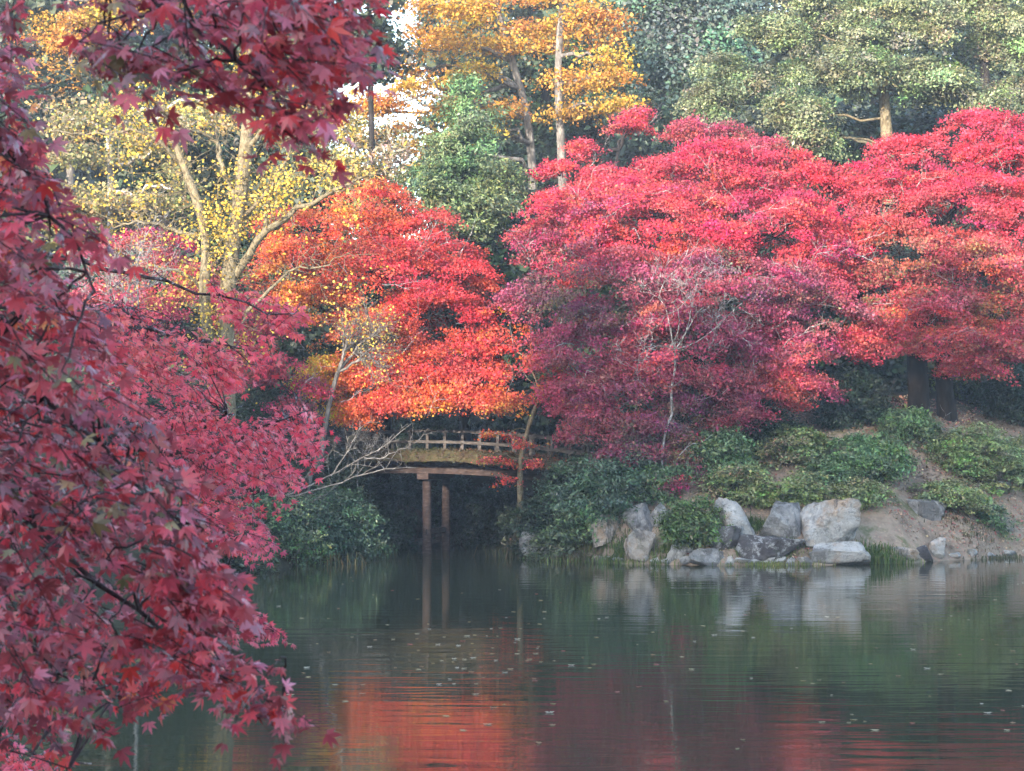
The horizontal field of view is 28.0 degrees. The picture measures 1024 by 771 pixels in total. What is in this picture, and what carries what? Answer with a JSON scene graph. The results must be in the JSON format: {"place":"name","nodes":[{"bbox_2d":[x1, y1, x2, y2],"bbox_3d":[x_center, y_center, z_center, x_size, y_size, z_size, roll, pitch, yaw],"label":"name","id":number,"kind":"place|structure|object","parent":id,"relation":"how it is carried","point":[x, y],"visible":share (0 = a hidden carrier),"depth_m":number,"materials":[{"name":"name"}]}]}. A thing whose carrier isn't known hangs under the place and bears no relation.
{"place":"outdoors","nodes":[
{"label":"outdoors","id":0,"kind":"place"},
{"bbox_2d":[0,545,1023,770],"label":"water","id":1,"kind":"structure","parent":0,"point":[708,701],"depth_m":26.73,"materials":[{"name":"green liquid"}]},
{"bbox_2d":[624,528,655,561],"bbox_3d":[3.078,3.917,49.806,0.616,0.905,0.653,1,-2,-40],"label":"rock","id":2,"kind":"object","parent":1,"relation":"in","point":[638,544],"visible":0.99,"depth_m":49.65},
{"bbox_2d":[667,541,692,558],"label":"rock","id":3,"kind":"object","parent":1,"relation":"in","point":[674,553],"visible":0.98,"depth_m":49.39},
{"bbox_2d":[0,303,1023,609],"bbox_3d":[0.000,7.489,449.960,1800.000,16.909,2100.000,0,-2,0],"label":"ground","id":4,"kind":"structure","parent":0,"point":[878,525],"depth_m":52.32,"materials":[{"name":"soil"}]},
{"bbox_2d":[0,729,91,770],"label":"maple tree","id":5,"kind":"object","parent":4,"relation":"on","point":[13,757],"visible":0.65,"depth_m":8.20,"materials":[{"name":"red plant"}]},
{"bbox_2d":[0,0,111,313],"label":"evergreen tree","id":6,"kind":"object","parent":4,"relation":"on","point":[34,7],"visible":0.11,"depth_m":78.65,"materials":[{"name":"green plant"}]},
{"bbox_2d":[1,0,193,273],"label":"zelkova","id":7,"kind":"object","parent":4,"relation":"on","point":[72,21],"visible":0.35,"depth_m":77.86,"materials":[{"name":"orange plant"}]},
{"bbox_2d":[66,206,181,471],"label":"maple tree","id":8,"kind":"object","parent":4,"relation":"on","point":[136,297],"visible":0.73,"depth_m":47.85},
{"bbox_2d":[59,0,205,256],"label":"evergreen tree","id":9,"kind":"object","parent":4,"relation":"on","point":[95,172],"visible":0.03,"depth_m":86.48,"materials":[{"name":"green plant"}]},
{"bbox_2d":[4,87,269,388],"bbox_3d":[-11.508,-4.496,62.979,8.363,9.683,5.847,0,-2,0],"label":"broadleaf tree","id":10,"kind":"object","parent":4,"relation":"on","point":[87,158],"visible":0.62,"depth_m":62.64,"materials":[{"name":"yellow plant"}]},
{"bbox_2d":[91,378,238,483],"bbox_3d":[-8.376,1.273,49.152,3.709,2.951,2.950,0,-2,-14],"label":"shrub","id":11,"kind":"object","parent":4,"relation":"on","point":[151,400],"visible":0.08,"depth_m":48.74,"materials":[{"name":"green plant"}]},
{"bbox_2d":[0,246,340,649],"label":"maple tree","id":12,"kind":"object","parent":4,"relation":"on","point":[198,450],"visible":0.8,"depth_m":14.34,"materials":[{"name":"red plant"}]},
{"bbox_2d":[0,2,346,361],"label":"evergreen tree","id":13,"kind":"object","parent":4,"relation":"on","point":[88,90],"visible":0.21,"depth_m":68.93,"materials":[{"name":"green plant"}]},
{"bbox_2d":[136,459,247,562],"bbox_3d":[-7.362,2.854,46.132,2.551,2.438,2.329,1,-2,-42],"label":"shrub","id":14,"kind":"object","parent":4,"relation":"on","point":[215,511],"visible":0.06,"depth_m":45.98,"materials":[{"name":"green plant"}]},
{"bbox_2d":[143,0,251,297],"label":"evergreen tree","id":15,"kind":"object","parent":4,"relation":"on","point":[157,31],"visible":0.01,"depth_m":94.09,"materials":[{"name":"green plant"}]},
{"bbox_2d":[0,0,403,770],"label":"maple tree","id":16,"kind":"object","parent":4,"relation":"on","point":[184,578],"visible":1,"depth_m":4.89,"materials":[{"name":"red plant"}]},
{"bbox_2d":[69,207,338,427],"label":"maple tree","id":17,"kind":"object","parent":4,"relation":"on","point":[312,387],"visible":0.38,"depth_m":52.38,"materials":[{"name":"red plant"}]},
{"bbox_2d":[33,30,399,501],"bbox_3d":[-7.216,-3.325,49.536,8.974,12.487,5.022,0,-2,0],"label":"yellow leaved tree","id":18,"kind":"object","parent":4,"relation":"on","point":[231,272],"visible":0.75,"depth_m":49.91,"materials":[{"name":"beige plant"}]},
{"bbox_2d":[218,524,284,573],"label":"shrub","id":19,"kind":"object","parent":4,"relation":"on","point":[238,565],"visible":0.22,"depth_m":46.30,"materials":[{"name":"green plant"}]},
{"bbox_2d":[14,142,507,435],"bbox_3d":[-7.869,-3.091,61.815,15.021,9.425,8.394,1,-2,-20],"label":"evergreen tree","id":20,"kind":"object","parent":4,"relation":"on","point":[316,332],"visible":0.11,"depth_m":60.94,"materials":[{"name":"green plant"}]},
{"bbox_2d":[203,378,332,498],"bbox_3d":[-6.560,1.382,53.170,3.387,3.432,3.585,1,-2,-37],"label":"shrub","id":21,"kind":"object","parent":4,"relation":"on","point":[242,412],"visible":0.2,"depth_m":52.67,"materials":[{"name":"green plant"}]},
{"bbox_2d":[239,493,339,565],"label":"shrub","id":22,"kind":"object","parent":4,"relation":"on","point":[293,535],"visible":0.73,"depth_m":48.94,"materials":[{"name":"green plant"}]},
{"bbox_2d":[238,495,389,566],"bbox_3d":[-5.378,3.262,49.568,4.977,2.150,2.121,0,-2,0],"label":"grass tuft","id":23,"kind":"object","parent":4,"relation":"on","point":[327,561],"visible":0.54,"depth_m":49.31,"materials":[{"name":"green plant"}]},
{"bbox_2d":[230,92,427,235],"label":"broadleaf tree","id":24,"kind":"object","parent":4,"relation":"on","point":[382,146],"visible":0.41,"depth_m":62.96,"materials":[{"name":"yellow plant"}]},
{"bbox_2d":[287,439,379,526],"bbox_3d":[-5.091,2.573,53.979,3.108,2.760,2.752,1,-2,-23],"label":"shrub","id":25,"kind":"object","parent":4,"relation":"on","point":[331,468],"visible":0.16,"depth_m":53.54,"materials":[{"name":"green plant"}]},
{"bbox_2d":[286,482,396,561],"bbox_3d":[-4.419,3.586,51.460,3.176,2.321,2.401,0,-2,0],"label":"shrub","id":26,"kind":"object","parent":4,"relation":"on","point":[338,505],"visible":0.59,"depth_m":51.06,"materials":[{"name":"green plant"}]},
{"bbox_2d":[254,417,439,544],"bbox_3d":[-4.151,2.248,50.169,4.530,3.131,1.896,1,-2,-21],"label":"dead branch","id":27,"kind":"object","parent":4,"relation":"on","point":[289,494],"visible":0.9,"depth_m":50.35,"materials":[{"name":"wood"}]},
{"bbox_2d":[324,424,395,495],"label":"bare shrub","id":28,"kind":"object","parent":4,"relation":"on","point":[368,440],"visible":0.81,"depth_m":53.60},
{"bbox_2d":[304,284,421,497],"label":"sparse tree","id":29,"kind":"object","parent":4,"relation":"on","point":[348,344],"visible":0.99,"depth_m":52.43,"materials":[{"name":"grey plant"}]},
{"bbox_2d":[317,0,432,440],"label":"pine tree","id":30,"kind":"object","parent":4,"relation":"on","point":[384,26],"visible":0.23,"depth_m":62.91,"materials":[{"name":"green plant"}]},
{"bbox_2d":[357,501,407,551],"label":"shrub","id":31,"kind":"object","parent":4,"relation":"on","point":[382,536],"visible":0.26,"depth_m":54.99,"materials":[{"name":"green plant"}]},
{"bbox_2d":[236,175,533,513],"bbox_3d":[-3.205,-1.071,54.772,8.764,9.531,5.926,-1,-2,25],"label":"maple tree","id":32,"kind":"object","parent":4,"relation":"on","point":[438,387],"visible":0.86,"depth_m":54.31,"materials":[{"name":"red plant"}]},
{"bbox_2d":[350,475,421,548],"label":"shrub","id":33,"kind":"object","parent":4,"relation":"on","point":[403,518],"visible":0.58,"depth_m":56.55,"materials":[{"name":"green plant"}]},
{"bbox_2d":[368,473,436,521],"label":"shrub","id":34,"kind":"object","parent":4,"relation":"on","point":[411,486],"visible":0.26,"depth_m":58.78,"materials":[{"name":"green plant"}]},
{"bbox_2d":[369,414,490,474],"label":"shrub","id":35,"kind":"object","parent":4,"relation":"on","point":[435,422],"visible":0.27,"depth_m":61.26,"materials":[{"name":"green plant"}]},
{"bbox_2d":[418,474,477,543],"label":"shrub","id":36,"kind":"object","parent":4,"relation":"on","point":[459,485],"visible":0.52,"depth_m":58.66,"materials":[{"name":"green plant"}]},
{"bbox_2d":[395,0,511,288],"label":"evergreen tree","id":37,"kind":"object","parent":4,"relation":"on","point":[429,66],"visible":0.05,"depth_m":96.87,"materials":[{"name":"green plant"}]},
{"bbox_2d":[324,0,583,383],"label":"zelkova","id":38,"kind":"object","parent":4,"relation":"on","point":[464,11],"visible":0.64,"depth_m":69.96,"materials":[{"name":"yellow plant"}]},
{"bbox_2d":[389,66,543,499],"bbox_3d":[-1.357,-2.915,59.662,3.909,13.063,3.919,-1,-2,44],"label":"conifer","id":39,"kind":"object","parent":4,"relation":"on","point":[437,182],"visible":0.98,"depth_m":59.53,"materials":[{"name":"green plant"}]},
{"bbox_2d":[319,425,625,552],"bbox_3d":[-0.785,3.300,54.805,9.804,4.512,2.713,0,-2,17],"label":"arched footbridge","id":40,"kind":"object","parent":4,"relation":"on","point":[445,464],"visible":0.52,"depth_m":54.29,"materials":[{"name":"brown wood"}]},
{"bbox_2d":[403,179,576,449],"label":"evergreen tree","id":41,"kind":"object","parent":4,"relation":"on","point":[498,257],"visible":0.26,"depth_m":59.36,"materials":[{"name":"green plant"}]},
{"bbox_2d":[450,478,531,545],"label":"shrub","id":42,"kind":"object","parent":4,"relation":"on","point":[489,513],"visible":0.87,"depth_m":58.13,"materials":[{"name":"green plant"}]},
{"bbox_2d":[474,516,546,557],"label":"grass tuft","id":43,"kind":"object","parent":4,"relation":"on","point":[505,551],"visible":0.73,"depth_m":52.52,"materials":[{"name":"green plant"}]},
{"bbox_2d":[466,305,588,540],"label":"maple tree","id":44,"kind":"object","parent":4,"relation":"on","point":[523,442],"visible":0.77,"depth_m":52.84,"materials":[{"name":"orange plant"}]},
{"bbox_2d":[496,495,559,558],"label":"shrub","id":45,"kind":"object","parent":4,"relation":"on","point":[536,524],"visible":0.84,"depth_m":52.32,"materials":[{"name":"green plant"}]},
{"bbox_2d":[486,406,581,456],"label":"shrub","id":46,"kind":"object","parent":4,"relation":"on","point":[542,442],"visible":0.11,"depth_m":61.14,"materials":[{"name":"green plant"}]},
{"bbox_2d":[417,0,653,344],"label":"evergreen tree","id":47,"kind":"object","parent":4,"relation":"on","point":[545,140],"visible":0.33,"depth_m":79.16,"materials":[{"name":"green plant"}]},
{"bbox_2d":[480,0,605,303],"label":"evergreen tree","id":48,"kind":"object","parent":4,"relation":"on","point":[518,11],"visible":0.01,"depth_m":92.90,"materials":[{"name":"green plant"}]},
{"bbox_2d":[519,524,591,560],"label":"shrub","id":49,"kind":"object","parent":4,"relation":"on","point":[560,549],"visible":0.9,"depth_m":51.04,"materials":[{"name":"green plant"}]},
{"bbox_2d":[526,451,596,529],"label":"shrub","id":50,"kind":"object","parent":4,"relation":"on","point":[552,489],"visible":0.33,"depth_m":52.45,"materials":[{"name":"green plant"}]},
{"bbox_2d":[482,0,652,369],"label":"zelkova","id":51,"kind":"object","parent":4,"relation":"on","point":[604,79],"visible":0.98,"depth_m":69.03,"materials":[{"name":"yellow plant"}]},
{"bbox_2d":[535,492,618,548],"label":"shrub","id":52,"kind":"object","parent":4,"relation":"on","point":[563,522],"visible":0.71,"depth_m":50.85,"materials":[{"name":"green plant"}]},
{"bbox_2d":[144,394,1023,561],"bbox_3d":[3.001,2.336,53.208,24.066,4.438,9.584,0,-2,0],"label":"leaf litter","id":53,"kind":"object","parent":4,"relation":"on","point":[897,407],"visible":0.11,"depth_m":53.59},
{"bbox_2d":[536,501,643,562],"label":"grass tuft","id":54,"kind":"object","parent":4,"relation":"on","point":[574,555],"visible":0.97,"depth_m":50.51,"materials":[{"name":"green plant"}]},
{"bbox_2d":[525,103,661,337],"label":"maple tree","id":55,"kind":"object","parent":4,"relation":"on","point":[633,120],"visible":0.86,"depth_m":62.39,"materials":[{"name":"red plant"}]},
{"bbox_2d":[590,514,619,547],"bbox_3d":[2.341,3.575,50.774,0.853,0.836,0.682,0,-2,0],"label":"rock","id":56,"kind":"object","parent":4,"relation":"on","point":[604,532],"visible":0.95,"depth_m":50.52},
{"bbox_2d":[540,449,673,532],"bbox_3d":[2.427,2.602,51.378,2.771,2.335,2.737,1,-2,-37],"label":"shrub","id":57,"kind":"object","parent":4,"relation":"on","point":[603,480],"visible":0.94,"depth_m":50.72,"materials":[{"name":"green plant"}]},
{"bbox_2d":[586,530,664,563],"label":"grass tuft","id":58,"kind":"object","parent":4,"relation":"on","point":[621,551],"visible":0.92,"depth_m":50.00,"materials":[{"name":"green plant"}]},
{"bbox_2d":[620,502,652,531],"bbox_3d":[3.113,3.312,50.713,0.943,0.864,0.650,-1,-2,21],"label":"rock","id":59,"kind":"object","parent":4,"relation":"on","point":[640,518],"visible":0.83,"depth_m":50.52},
{"bbox_2d":[567,0,717,313],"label":"evergreen tree","id":60,"kind":"object","parent":4,"relation":"on","point":[625,154],"visible":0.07,"depth_m":88.35,"materials":[{"name":"green plant"}]},
{"bbox_2d":[602,460,704,506],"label":"shrub","id":61,"kind":"object","parent":4,"relation":"on","point":[664,494],"visible":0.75,"depth_m":50.88,"materials":[{"name":"green plant"}]},
{"bbox_2d":[621,541,693,564],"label":"grass tuft","id":62,"kind":"object","parent":4,"relation":"on","point":[662,551],"visible":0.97,"depth_m":49.62,"materials":[{"name":"green plant"}]},
{"bbox_2d":[483,230,876,497],"bbox_3d":[4.403,-0.619,52.968,10.367,6.926,5.251,0,-2,0],"label":"maple tree","id":63,"kind":"object","parent":4,"relation":"on","point":[585,394],"visible":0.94,"depth_m":52.20,"materials":[{"name":"red plant"}]},
{"bbox_2d":[588,0,782,359],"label":"evergreen oak","id":64,"kind":"object","parent":4,"relation":"on","point":[671,36],"visible":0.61,"depth_m":72.93,"materials":[{"name":"green plant"}]},
{"bbox_2d":[612,235,760,467],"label":"bare tree","id":65,"kind":"object","parent":4,"relation":"on","point":[671,394],"visible":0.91,"depth_m":51.17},
{"bbox_2d":[466,206,907,455],"bbox_3d":[5.503,-1.736,61.850,14.600,8.384,8.184,0,-2,-10],"label":"maple tree","id":66,"kind":"object","parent":4,"relation":"on","point":[820,366],"visible":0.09,"depth_m":60.27,"materials":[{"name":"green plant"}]},
{"bbox_2d":[652,493,734,548],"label":"shrub","id":67,"kind":"object","parent":4,"relation":"on","point":[683,520],"visible":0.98,"depth_m":49.40,"materials":[{"name":"green plant"}]},
{"bbox_2d":[496,129,900,426],"bbox_3d":[5.141,-2.724,55.724,11.164,8.651,7.076,0,-2,0],"label":"maple tree","id":68,"kind":"object","parent":4,"relation":"on","point":[574,213],"visible":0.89,"depth_m":55.17,"materials":[{"name":"red plant"}]},
{"bbox_2d":[688,548,723,565],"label":"rock","id":69,"kind":"object","parent":4,"relation":"on","point":[705,556],"visible":0.88,"depth_m":49.18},
{"bbox_2d":[651,109,794,362],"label":"maple tree","id":70,"kind":"object","parent":4,"relation":"on","point":[687,129],"visible":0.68,"depth_m":62.52,"materials":[{"name":"red plant"}]},
{"bbox_2d":[706,525,741,549],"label":"rock","id":71,"kind":"object","parent":4,"relation":"on","point":[730,533],"visible":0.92,"depth_m":49.37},
{"bbox_2d":[682,420,767,489],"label":"shrub","id":72,"kind":"object","parent":4,"relation":"on","point":[713,449],"visible":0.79,"depth_m":51.63,"materials":[{"name":"green plant"}]},
{"bbox_2d":[713,497,755,534],"bbox_3d":[5.440,3.338,49.925,1.054,1.232,0.516,0,-2,-10],"label":"rock","id":73,"kind":"object","parent":4,"relation":"on","point":[738,517],"visible":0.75,"depth_m":49.75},
{"bbox_2d":[693,463,783,509],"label":"shrub","id":74,"kind":"object","parent":4,"relation":"on","point":[741,497],"visible":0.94,"depth_m":50.97,"materials":[{"name":"green plant"}]},
{"bbox_2d":[728,403,809,457],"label":"shrub","id":75,"kind":"object","parent":4,"relation":"on","point":[764,431],"visible":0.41,"depth_m":53.02,"materials":[{"name":"green plant"}]},
{"bbox_2d":[735,534,804,560],"bbox_3d":[6.217,3.916,49.694,1.761,0.685,0.881,0,-2,0],"label":"rock","id":76,"kind":"object","parent":4,"relation":"on","point":[759,547],"visible":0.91,"depth_m":49.30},
{"bbox_2d":[759,501,800,538],"bbox_3d":[6.546,3.358,50.157,1.076,1.073,0.754,0,-2,0],"label":"rock","id":77,"kind":"object","parent":4,"relation":"on","point":[783,519],"visible":0.79,"depth_m":49.90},
{"bbox_2d":[745,424,840,470],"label":"shrub","id":78,"kind":"object","parent":4,"relation":"on","point":[806,448],"visible":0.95,"depth_m":52.54,"materials":[{"name":"green plant"}]},
{"bbox_2d":[752,468,839,507],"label":"shrub","id":79,"kind":"object","parent":4,"relation":"on","point":[797,488],"visible":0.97,"depth_m":50.87,"materials":[{"name":"green plant"}]},
{"bbox_2d":[718,0,902,298],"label":"evergreen tree","id":80,"kind":"object","parent":4,"relation":"on","point":[822,92],"visible":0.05,"depth_m":88.84,"materials":[{"name":"green plant"}]},
{"bbox_2d":[800,498,861,546],"bbox_3d":[7.719,3.395,50.137,1.447,1.343,1.158,0,-2,0],"label":"rock","id":81,"kind":"object","parent":4,"relation":"on","point":[831,520],"visible":0.82,"depth_m":49.64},
{"bbox_2d":[795,453,870,493],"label":"shrub","id":82,"kind":"object","parent":4,"relation":"on","point":[827,465],"visible":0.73,"depth_m":51.65,"materials":[{"name":"green plant"}]},
{"bbox_2d":[664,16,1014,307],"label":"evergreen tree","id":83,"kind":"object","parent":4,"relation":"on","point":[924,123],"visible":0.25,"depth_m":71.49,"materials":[{"name":"green plant"}]},
{"bbox_2d":[808,541,870,564],"bbox_3d":[7.878,4.106,49.660,1.530,0.685,0.765,0,-2,0],"label":"rock","id":84,"kind":"object","parent":4,"relation":"on","point":[846,552],"visible":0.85,"depth_m":49.33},
{"bbox_2d":[670,0,1023,256],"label":"evergreen oak","id":85,"kind":"object","parent":4,"relation":"on","point":[868,43],"visible":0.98,"depth_m":65.14,"materials":[{"name":"green plant"}]},
{"bbox_2d":[806,365,896,431],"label":"shrub","id":86,"kind":"object","parent":4,"relation":"on","point":[856,411],"visible":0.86,"depth_m":54.98,"materials":[{"name":"green plant"}]},
{"bbox_2d":[826,475,898,512],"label":"shrub","id":87,"kind":"object","parent":4,"relation":"on","point":[871,494],"visible":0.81,"depth_m":51.09,"materials":[{"name":"green plant"}]},
{"bbox_2d":[816,428,921,485],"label":"shrub","id":88,"kind":"object","parent":4,"relation":"on","point":[882,456],"visible":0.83,"depth_m":52.21,"materials":[{"name":"green plant"}]},
{"bbox_2d":[854,535,898,563],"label":"grass tuft","id":89,"kind":"object","parent":4,"relation":"on","point":[873,551],"visible":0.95,"depth_m":49.77,"materials":[{"name":"green plant"}]},
{"bbox_2d":[749,185,1023,397],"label":"evergreen tree","id":90,"kind":"object","parent":4,"relation":"on","point":[898,382],"visible":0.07,"depth_m":61.38,"materials":[{"name":"green plant"}]},
{"bbox_2d":[866,542,924,563],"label":"grass tuft","id":91,"kind":"object","parent":4,"relation":"on","point":[895,558],"visible":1,"depth_m":49.97,"materials":[{"name":"green plant"}]},
{"bbox_2d":[860,0,937,247],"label":"evergreen tree","id":92,"kind":"object","parent":4,"relation":"on","point":[906,104],"visible":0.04,"depth_m":92.77,"materials":[{"name":"green plant"}]},
{"bbox_2d":[872,401,949,452],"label":"shrub","id":93,"kind":"object","parent":4,"relation":"on","point":[898,423],"visible":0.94,"depth_m":54.66,"materials":[{"name":"green plant"}]},
{"bbox_2d":[819,92,1023,421],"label":"maple tree","id":94,"kind":"object","parent":4,"relation":"on","point":[969,327],"visible":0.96,"depth_m":55.25,"materials":[{"name":"red plant"}]},
{"bbox_2d":[906,499,947,520],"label":"rock","id":95,"kind":"object","parent":4,"relation":"on","point":[932,510],"visible":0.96,"depth_m":52.07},
{"bbox_2d":[929,537,945,558],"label":"rock","id":96,"kind":"object","parent":4,"relation":"on","point":[937,547],"visible":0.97,"depth_m":50.95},
{"bbox_2d":[873,101,1023,254],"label":"evergreen tree","id":97,"kind":"object","parent":4,"relation":"on","point":[958,128],"visible":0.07,"depth_m":73.27,"materials":[{"name":"green plant"}]},
{"bbox_2d":[906,477,1001,519],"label":"shrub","id":98,"kind":"object","parent":4,"relation":"on","point":[956,494],"visible":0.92,"depth_m":52.46,"materials":[{"name":"green plant"}]},
{"bbox_2d":[893,0,1023,270],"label":"evergreen tree","id":99,"kind":"object","parent":4,"relation":"on","point":[995,75],"visible":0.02,"depth_m":90.62,"materials":[{"name":"green plant"}]},
{"bbox_2d":[929,371,987,408],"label":"shrub","id":100,"kind":"object","parent":4,"relation":"on","point":[962,389],"visible":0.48,"depth_m":58.42,"materials":[{"name":"green plant"}]},
{"bbox_2d":[913,494,1023,560],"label":"grass tuft","id":101,"kind":"object","parent":4,"relation":"on","point":[999,557],"visible":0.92,"depth_m":52.14,"materials":[{"name":"green plant"}]},
{"bbox_2d":[920,420,1023,496],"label":"shrub","id":102,"kind":"object","parent":4,"relation":"on","point":[999,454],"visible":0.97,"depth_m":54.02,"materials":[{"name":"green plant"}]},
{"bbox_2d":[926,0,1023,257],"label":"evergreen oak","id":103,"kind":"object","parent":4,"relation":"on","point":[983,45],"visible":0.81,"depth_m":67.82,"materials":[{"name":"green plant"}]},
{"bbox_2d":[968,356,1023,426],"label":"shrub","id":104,"kind":"object","parent":4,"relation":"on","point":[997,398],"visible":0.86,"depth_m":57.49,"materials":[{"name":"green plant"}]},
{"bbox_2d":[975,496,1020,541],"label":"shrub","id":105,"kind":"object","parent":4,"relation":"on","point":[989,519],"visible":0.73,"depth_m":53.10,"materials":[{"name":"green plant"}]},
{"bbox_2d":[1002,433,1023,490],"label":"shrub","id":106,"kind":"object","parent":4,"relation":"on","point":[1019,444],"visible":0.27,"depth_m":55.13,"materials":[{"name":"green plant"}]},
{"bbox_2d":[138,0,908,238],"label":"sky","id":107,"kind":"structure","parent":0,"point":[411,116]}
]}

